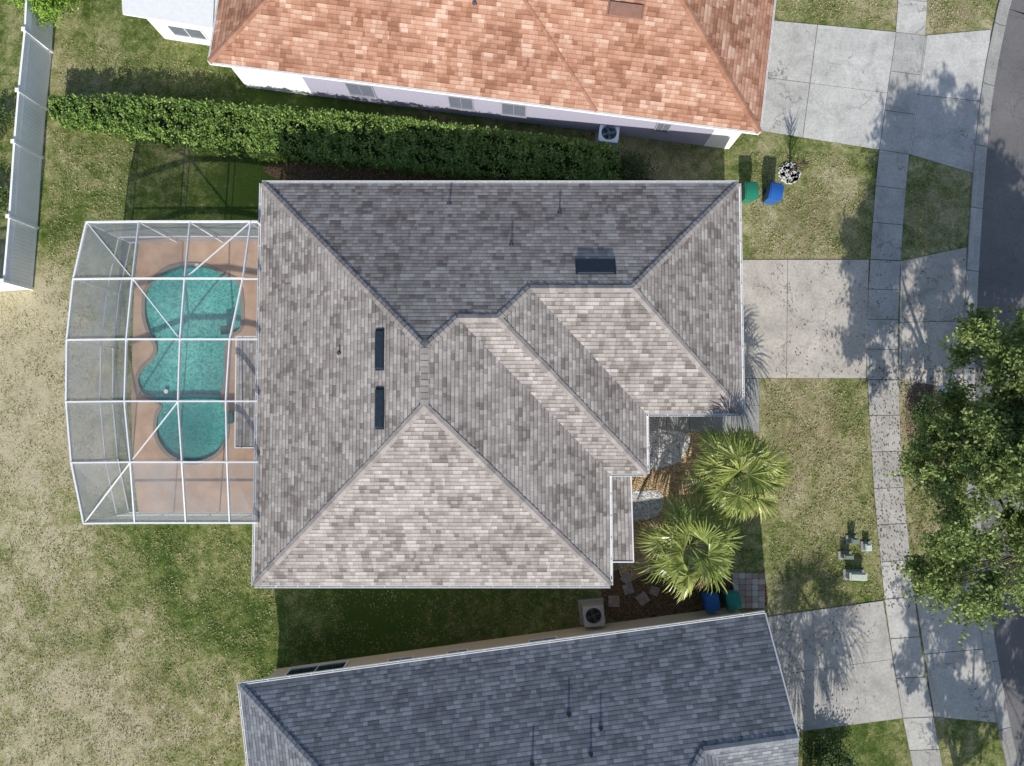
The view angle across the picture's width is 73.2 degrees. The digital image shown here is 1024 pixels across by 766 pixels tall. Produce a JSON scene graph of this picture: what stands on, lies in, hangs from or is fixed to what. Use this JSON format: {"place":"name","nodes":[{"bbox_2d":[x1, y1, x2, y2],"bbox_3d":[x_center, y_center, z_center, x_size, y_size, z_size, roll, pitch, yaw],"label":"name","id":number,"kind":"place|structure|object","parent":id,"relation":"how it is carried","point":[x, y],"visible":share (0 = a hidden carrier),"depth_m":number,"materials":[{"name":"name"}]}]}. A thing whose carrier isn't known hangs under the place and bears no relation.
{"place":"outdoors","nodes":[
{"label":"outdoors","id":0,"kind":"place"},
{"bbox_2d":[147,0,216,45],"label":"lanai walls","id":1,"kind":"structure","parent":0,"point":[163,30],"depth_m":32.03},
{"bbox_2d":[122,0,214,28],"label":"lanai roof","id":2,"kind":"structure","parent":1,"relation":"on","point":[197,13],"depth_m":30.13,"materials":[{"name":"white metal"}]},
{"bbox_2d":[164,23,209,41],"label":"window frames","id":3,"kind":"structure","parent":1,"relation":"attached to","point":[187,27],"depth_m":31.55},
{"bbox_2d":[168,26,205,38],"bbox_3d":[-14.962,-16.187,31.797,1.600,0.900,0.030,9,87,0],"label":"window glass","id":4,"kind":"object","parent":3,"relation":"in","point":[191,32],"visible":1,"depth_m":31.84,"materials":[{"name":"glass"}]},
{"bbox_2d":[236,337,255,446],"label":"porch roof","id":5,"kind":"structure","parent":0,"point":[245,384],"depth_m":29.41,"materials":[{"name":"grey"}]},
{"bbox_2d":[234,336,255,447],"bbox_3d":[-11.189,0.373,29.377,1.371,0.360,4.807,0,87,0],"label":"porch edge","id":6,"kind":"object","parent":5,"relation":"attached to","point":[235,391],"visible":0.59,"depth_m":29.49,"materials":[{"name":"white paint"}]},
{"bbox_2d":[0,0,1005,765],"bbox_3d":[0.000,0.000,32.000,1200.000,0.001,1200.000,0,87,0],"label":"lawn ground","id":7,"kind":"structure","parent":0,"point":[168,182],"depth_m":31.76,"materials":[{"name":"green plant"}]},
{"bbox_2d":[0,181,15,220],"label":"shrub","id":8,"kind":"object","parent":7,"relation":"on","point":[5,199],"visible":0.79,"depth_m":31.82,"materials":[{"name":"green plant"}]},
{"bbox_2d":[0,88,19,146],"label":"shrub","id":9,"kind":"object","parent":7,"relation":"on","point":[2,117],"visible":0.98,"depth_m":32.15,"materials":[{"name":"green plant"}]},
{"bbox_2d":[0,0,53,290],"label":"white vinyl fence","id":10,"kind":"object","parent":7,"relation":"on","point":[32,111],"visible":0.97,"depth_m":31.54,"materials":[{"name":"white plastic"}]},
{"bbox_2d":[6,0,82,30],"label":"garden shrub","id":11,"kind":"object","parent":7,"relation":"on","point":[47,9],"visible":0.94,"depth_m":31.38,"materials":[{"name":"green plant"}]},
{"bbox_2d":[65,220,259,524],"bbox_3d":[-14.523,-0.454,29.981,8.092,4.070,12.673,0,87,0],"label":"pool screen enclosure","id":12,"kind":"object","parent":7,"relation":"on","point":[243,230],"visible":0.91,"depth_m":28.88,"materials":[{"name":"white metal"}]},
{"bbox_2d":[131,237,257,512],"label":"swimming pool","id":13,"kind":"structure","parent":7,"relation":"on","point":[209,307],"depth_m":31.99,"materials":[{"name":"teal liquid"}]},
{"bbox_2d":[46,91,621,180],"bbox_3d":[-8.120,-11.292,31.899,26.653,1.405,2.694,5,87,0],"label":"clipped hedge","id":14,"kind":"object","parent":7,"relation":"on","point":[336,138],"visible":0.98,"depth_m":31.53,"materials":[{"name":"green plant"}]},
{"bbox_2d":[263,162,655,180],"bbox_3d":[-2.356,-9.631,32.509,18.822,0.032,1.005,2,87,0],"label":"mulch bed","id":15,"kind":"object","parent":7,"relation":"on","point":[297,172],"visible":0.27,"depth_m":32.50,"materials":[{"name":"brown soil"}]},
{"bbox_2d":[302,77,713,145],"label":"walls","id":16,"kind":"structure","parent":7,"relation":"on","point":[492,110],"depth_m":31.76,"materials":[{"name":"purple paint"}]},
{"bbox_2d":[232,68,740,148],"bbox_3d":[-1.164,-12.685,31.233,23.031,2.860,0.132,7,87,0],"label":"white wall corner","id":17,"kind":"object","parent":16,"relation":"attached to","point":[298,85],"depth_m":31.73,"materials":[{"name":"paint"}]},
{"bbox_2d":[230,64,753,131],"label":"soffit","id":18,"kind":"structure","parent":16,"relation":"on","point":[480,96],"depth_m":29.69,"materials":[{"name":"white paint"}]},
{"bbox_2d":[207,0,775,134],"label":"gutter","id":19,"kind":"object","parent":18,"relation":"on","point":[484,98],"visible":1,"depth_m":29.68,"materials":[{"name":"white paint"}]},
{"bbox_2d":[210,0,774,131],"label":"roof","id":20,"kind":"structure","parent":18,"relation":"on","point":[657,62],"depth_m":29.10,"materials":[{"name":"orange tile"}]},
{"bbox_2d":[207,0,761,133],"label":"ridge caps","id":21,"kind":"object","parent":20,"relation":"attached to","point":[261,4],"visible":1,"depth_m":29.00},
{"bbox_2d":[523,0,597,112],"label":"ridge caps","id":22,"kind":"object","parent":20,"relation":"attached to","point":[563,59],"visible":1,"depth_m":28.95,"materials":[{"name":"brown tile"}]},
{"bbox_2d":[606,0,644,19],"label":"roof vent","id":23,"kind":"object","parent":20,"relation":"on","point":[625,9],"visible":1,"depth_m":28.21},
{"bbox_2d":[343,82,672,134],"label":"window frames","id":24,"kind":"structure","parent":16,"relation":"attached to","point":[473,110],"depth_m":31.43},
{"bbox_2d":[346,84,669,132],"bbox_3d":[-0.180,-12.475,31.352,14.719,1.200,0.030,7,87,0],"label":"window glass","id":25,"kind":"object","parent":24,"relation":"in","point":[455,102],"visible":0.71,"depth_m":31.39,"materials":[{"name":"glass"}]},
{"bbox_2d":[578,598,605,627],"bbox_3d":[3.634,10.373,31.031,1.150,0.870,1.100,-6,87,0],"label":"air conditioner","id":26,"kind":"object","parent":7,"relation":"on","point":[591,612],"visible":1,"depth_m":30.85,"materials":[{"name":"metal"}]},
{"bbox_2d":[594,124,619,150],"bbox_3d":[4.477,-11.539,32.179,1.150,0.870,1.100,7,87,0],"label":"air conditioner","id":27,"kind":"object","parent":7,"relation":"on","point":[608,135],"visible":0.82,"depth_m":31.85,"materials":[{"name":"metal"}]},
{"bbox_2d":[619,142,659,180],"bbox_3d":[5.724,-9.825,31.942,2.547,1.344,2.620,0,87,0],"label":"shrub","id":28,"kind":"object","parent":7,"relation":"on","point":[633,168],"visible":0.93,"depth_m":31.81,"materials":[{"name":"green plant"}]},
{"bbox_2d":[618,429,705,583],"bbox_3d":[6.660,5.630,31.705,4.590,0.040,7.076,0,87,0],"label":"garden bed","id":29,"kind":"object","parent":7,"relation":"on","point":[663,480],"visible":0.34,"depth_m":31.73,"materials":[{"name":"brown soil"}]},
{"bbox_2d":[632,490,663,520],"bbox_3d":[6.172,5.615,31.698,1.619,0.055,1.396,0,87,0],"label":"white rock patch","id":30,"kind":"object","parent":29,"relation":"on","point":[646,504],"visible":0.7,"depth_m":31.68,"materials":[{"name":"white gravel"}]},
{"bbox_2d":[649,430,689,468],"bbox_3d":[7.114,3.060,31.832,2.240,0.055,1.792,0,87,0],"label":"white rock patch","id":31,"kind":"object","parent":29,"relation":"on","point":[667,448],"visible":0.77,"depth_m":31.81,"materials":[{"name":"white gravel"}]},
{"bbox_2d":[633,488,745,601],"bbox_3d":[7.491,6.782,29.307,4.870,4.704,5.038,0,87,0],"label":"sabal palm tree","id":32,"kind":"object","parent":29,"relation":"on","point":[688,520],"visible":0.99,"depth_m":28.25,"materials":[{"name":"green plant"}]},
{"bbox_2d":[601,570,767,620],"bbox_3d":[7.870,9.676,31.497,7.640,0.032,2.336,0,87,0],"label":"mulch bed","id":33,"kind":"object","parent":7,"relation":"on","point":[663,603],"visible":0.57,"depth_m":31.47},
{"bbox_2d":[608,573,659,606],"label":"stepping stones","id":34,"kind":"object","parent":33,"relation":"on","point":[642,598],"visible":1,"depth_m":31.45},
{"bbox_2d":[698,587,720,612],"bbox_3d":[8.856,9.729,30.944,0.620,1.090,0.838,-9,87,0],"label":"wheelie bin","id":35,"kind":"object","parent":33,"relation":"on","point":[710,602],"visible":0.92,"depth_m":30.44,"materials":[{"name":"plastic"}]},
{"bbox_2d":[719,585,741,610],"bbox_3d":[9.796,9.642,30.949,0.620,1.090,0.838,-9,87,0],"label":"wheelie bin","id":36,"kind":"object","parent":33,"relation":"on","point":[732,600],"visible":0.94,"depth_m":30.45,"materials":[{"name":"plastic"}]},
{"bbox_2d":[732,573,764,607],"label":"brick paver patio","id":37,"kind":"structure","parent":33,"relation":"on","point":[754,587],"depth_m":31.46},
{"bbox_2d":[677,420,796,522],"bbox_3d":[9.506,3.789,29.314,5.186,4.993,4.513,0,87,0],"label":"sabal palm tree","id":38,"kind":"object","parent":7,"relation":"on","point":[745,444],"visible":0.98,"depth_m":28.02,"materials":[{"name":"green plant"}]},
{"bbox_2d":[741,182,758,202],"bbox_3d":[10.924,-8.762,31.913,0.620,1.090,0.830,0,87,0],"label":"wheelie bin","id":39,"kind":"object","parent":7,"relation":"on","point":[749,192],"visible":0.81,"depth_m":31.41,"materials":[{"name":"plastic"}]},
{"bbox_2d":[763,182,783,204],"bbox_3d":[12.052,-8.726,31.912,0.620,1.090,0.839,11,87,1],"label":"wheelie bin","id":40,"kind":"object","parent":7,"relation":"on","point":[773,193],"visible":1,"depth_m":31.42,"materials":[{"name":"plastic"}]},
{"bbox_2d":[778,152,814,183],"bbox_3d":[13.067,-9.940,31.449,1.072,2.146,1.068,0,87,0],"label":"bare sapling","id":41,"kind":"object","parent":7,"relation":"on","point":[794,170],"visible":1,"depth_m":32.43,"materials":[{"name":"brown plant"}]},
{"bbox_2d":[798,729,847,765],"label":"shrub","id":42,"kind":"object","parent":7,"relation":"on","point":[819,753],"visible":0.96,"depth_m":30.47,"materials":[{"name":"green plant"}]},
{"bbox_2d":[666,0,994,765],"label":"slab joint base","id":43,"kind":"object","parent":7,"relation":"on","point":[900,322],"visible":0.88,"depth_m":32.14,"materials":[{"name":"grey concrete"}]},
{"bbox_2d":[802,741,865,765],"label":"shrub","id":44,"kind":"object","parent":7,"relation":"on","point":[847,761],"visible":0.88,"depth_m":30.35,"materials":[{"name":"green plant"}]},
{"bbox_2d":[838,551,853,558],"bbox_3d":[15.218,7.875,31.357,0.600,0.500,0.360,0,87,0],"label":"utility cabinet","id":45,"kind":"object","parent":7,"relation":"on","point":[844,555],"visible":1,"depth_m":31.43,"materials":[{"name":"metal"}]},
{"bbox_2d":[845,535,858,543],"bbox_3d":[15.533,7.170,31.394,0.500,0.500,0.400,0,87,0],"label":"utility cabinet","id":46,"kind":"object","parent":7,"relation":"on","point":[851,539],"visible":1,"depth_m":31.53,"materials":[{"name":"metal"}]},
{"bbox_2d":[843,569,866,580],"bbox_3d":[15.599,8.747,31.286,0.964,0.550,0.508,0,87,0],"label":"utility cabinet","id":47,"kind":"object","parent":7,"relation":"on","point":[854,575],"visible":1,"depth_m":31.06,"materials":[{"name":"metal"}]},
{"bbox_2d":[860,541,871,551],"bbox_3d":[16.176,7.476,31.428,0.440,0.400,0.460,0,87,0],"label":"utility cabinet","id":48,"kind":"object","parent":7,"relation":"on","point":[865,546],"visible":1,"depth_m":31.52,"materials":[{"name":"metal"}]},
{"bbox_2d":[771,247,971,716],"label":"leaf litter","id":49,"kind":"object","parent":7,"relation":"on","point":[912,542],"visible":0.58,"depth_m":31.75,"materials":[{"name":"brown plant"}]},
{"bbox_2d":[906,383,943,467],"bbox_3d":[19.218,1.965,31.901,2.017,0.032,3.948,0,87,0],"label":"mulch bed","id":50,"kind":"object","parent":7,"relation":"on","point":[915,393],"visible":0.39,"depth_m":31.95,"materials":[{"name":"brown soil"}]},
{"bbox_2d":[902,390,941,435],"bbox_3d":[18.963,1.570,31.338,1.927,1.358,2.460,-30,87,-2],"label":"shrub","id":51,"kind":"object","parent":50,"relation":"on","point":[920,407],"visible":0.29,"depth_m":31.30,"materials":[{"name":"green plant"}]},
{"bbox_2d":[928,385,951,405],"bbox_3d":[19.313,0.600,31.293,0.560,1.390,0.950,0,87,0],"label":"mailbox","id":52,"kind":"object","parent":50,"relation":"on","point":[941,387],"visible":0.22,"depth_m":30.70,"materials":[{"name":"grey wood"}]},
{"bbox_2d":[883,302,1023,646],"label":"oak tree","id":53,"kind":"object","parent":7,"relation":"on","point":[985,434],"visible":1,"depth_m":24.97,"materials":[{"name":"green plant"}]},
{"bbox_2d":[268,607,739,677],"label":"walls","id":54,"kind":"structure","parent":0,"point":[490,643],"depth_m":30.85,"materials":[{"name":"beige paint"}]},
{"bbox_2d":[284,625,651,675],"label":"window frames","id":55,"kind":"structure","parent":54,"relation":"attached to","point":[348,661],"depth_m":30.29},
{"bbox_2d":[287,638,555,674],"bbox_3d":[-1.838,11.689,29.935,16.270,1.900,0.030,-8,87,0],"label":"window glass","id":56,"kind":"object","parent":55,"relation":"in","point":[312,669],"visible":0.24,"depth_m":30.39,"materials":[{"name":"black glass"}]},
{"bbox_2d":[260,616,743,682],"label":"soffit","id":57,"kind":"structure","parent":54,"relation":"on","point":[494,650],"depth_m":28.48,"materials":[{"name":"white paint"}]},
{"bbox_2d":[237,610,764,765],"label":"gutter","id":58,"kind":"object","parent":57,"relation":"on","point":[493,649],"visible":1,"depth_m":28.46,"materials":[{"name":"white paint"}]},
{"bbox_2d":[240,614,798,765],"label":"roof","id":59,"kind":"structure","parent":57,"relation":"on","point":[680,695],"depth_m":27.51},
{"bbox_2d":[238,683,799,765],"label":"ridge caps","id":60,"kind":"object","parent":59,"relation":"attached to","point":[306,758],"visible":1,"depth_m":26.56,"materials":[{"name":"shingles"}]},
{"bbox_2d":[530,712,602,765],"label":"vent pipes","id":61,"kind":"object","parent":59,"relation":"on","point":[600,728],"visible":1,"depth_m":26.74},
{"bbox_2d":[765,613,798,736],"bbox_3d":[10.753,11.587,27.586,0.050,1.909,4.318,-8,87,0],"label":"rake board","id":62,"kind":"object","parent":59,"relation":"attached to","point":[782,675],"visible":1,"depth_m":27.46,"materials":[{"name":"white paint"}]},
{"bbox_2d":[612,476,632,560],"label":"porch roof","id":63,"kind":"structure","parent":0,"point":[622,519],"depth_m":28.98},
{"bbox_2d":[613,476,633,562],"bbox_3d":[4.553,5.692,28.963,1.153,0.290,3.699,0,87,0],"label":"porch edge","id":64,"kind":"object","parent":63,"relation":"attached to","point":[632,529],"visible":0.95,"depth_m":29.01,"materials":[{"name":"white paint"}]},
{"bbox_2d":[649,379,758,431],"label":"entry path","id":65,"kind":"structure","parent":0,"point":[749,417],"depth_m":31.88,"materials":[{"name":"concrete"}]},
{"bbox_2d":[742,247,966,388],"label":"concrete driveway","id":66,"kind":"structure","parent":0,"point":[772,322],"depth_m":32.13,"materials":[{"name":"grey concrete"}]},
{"bbox_2d":[762,21,990,172],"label":"neighbour driveway","id":67,"kind":"structure","parent":0,"point":[952,66],"depth_m":32.70,"materials":[{"name":"grey concrete"}]},
{"bbox_2d":[767,582,1002,731],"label":"concrete driveway","id":68,"kind":"structure","parent":0,"point":[959,683],"depth_m":31.30,"materials":[{"name":"grey concrete"}]},
{"bbox_2d":[867,0,941,765],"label":"concrete sidewalk","id":69,"kind":"structure","parent":0,"point":[889,204],"depth_m":31.85,"materials":[{"name":"grey concrete"}]},
{"bbox_2d":[975,0,1023,765],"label":"asphalt road","id":70,"kind":"structure","parent":0,"point":[1001,276],"depth_m":32.35,"materials":[{"name":"grey asphalt"}]},
{"bbox_2d":[965,5,1009,763],"bbox_3d":[23.381,-2.835,32.142,4.861,0.006,64.207,1,87,0],"label":"kerb joint base","id":71,"kind":"object","parent":70,"relation":"on","point":[977,271],"visible":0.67,"depth_m":32.39,"materials":[{"name":"grey concrete"}]},
{"bbox_2d":[963,0,1018,765],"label":"concrete kerb","id":72,"kind":"structure","parent":70,"relation":"on","point":[971,296],"depth_m":32.30,"materials":[{"name":"grey concrete"}]},
{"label":"walls","id":73,"kind":"object","parent":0,"visible":0},
{"bbox_3d":[-0.504,-0.071,29.065,20.311,0.070,16.898,0,87,0],"label":"soffit","id":74,"kind":"object","parent":73,"relation":"on","visible":0},
{"bbox_2d":[254,183,741,584],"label":"roof","id":75,"kind":"structure","parent":74,"relation":"on","point":[426,499],"depth_m":27.98,"materials":[{"name":"grey"}]},
{"bbox_2d":[375,387,384,429],"bbox_3d":[-5.106,0.982,26.611,0.374,0.230,1.620,0,87,0],"label":"roof vent","id":76,"kind":"object","parent":75,"relation":"on","point":[379,406],"visible":1,"depth_m":26.56,"materials":[{"name":"black metal"}]},
{"bbox_2d":[375,329,384,370],"bbox_3d":[-5.130,-1.296,26.741,0.374,0.230,1.620,0,87,0],"label":"roof vent","id":77,"kind":"object","parent":75,"relation":"on","point":[379,349],"visible":1,"depth_m":26.69,"materials":[{"name":"black metal"}]},
{"bbox_2d":[337,202,561,354],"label":"vent pipes","id":78,"kind":"object","parent":75,"relation":"on","point":[510,245],"visible":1,"depth_m":28.07,"materials":[{"name":"grey metal"}]},
{"bbox_2d":[252,181,744,587],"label":"ridge caps","id":79,"kind":"object","parent":75,"relation":"attached to","point":[430,342],"visible":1,"depth_m":27.33,"materials":[{"name":"grey"}]},
{"bbox_2d":[575,259,615,273],"bbox_3d":[3.347,-4.662,27.574,1.620,0.353,0.691,0,87,0],"label":"roof vent","id":80,"kind":"object","parent":75,"relation":"on","point":[595,266],"visible":1,"depth_m":27.50,"materials":[{"name":"black metal"}]},
{"bbox_2d":[251,181,744,587],"bbox_3d":[-0.504,-0.070,29.085,20.573,0.170,17.160,0,87,0],"label":"gutter","id":81,"kind":"object","parent":74,"relation":"on","point":[457,586],"visible":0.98,"depth_m":29.04,"materials":[{"name":"white paint"}]}
]}

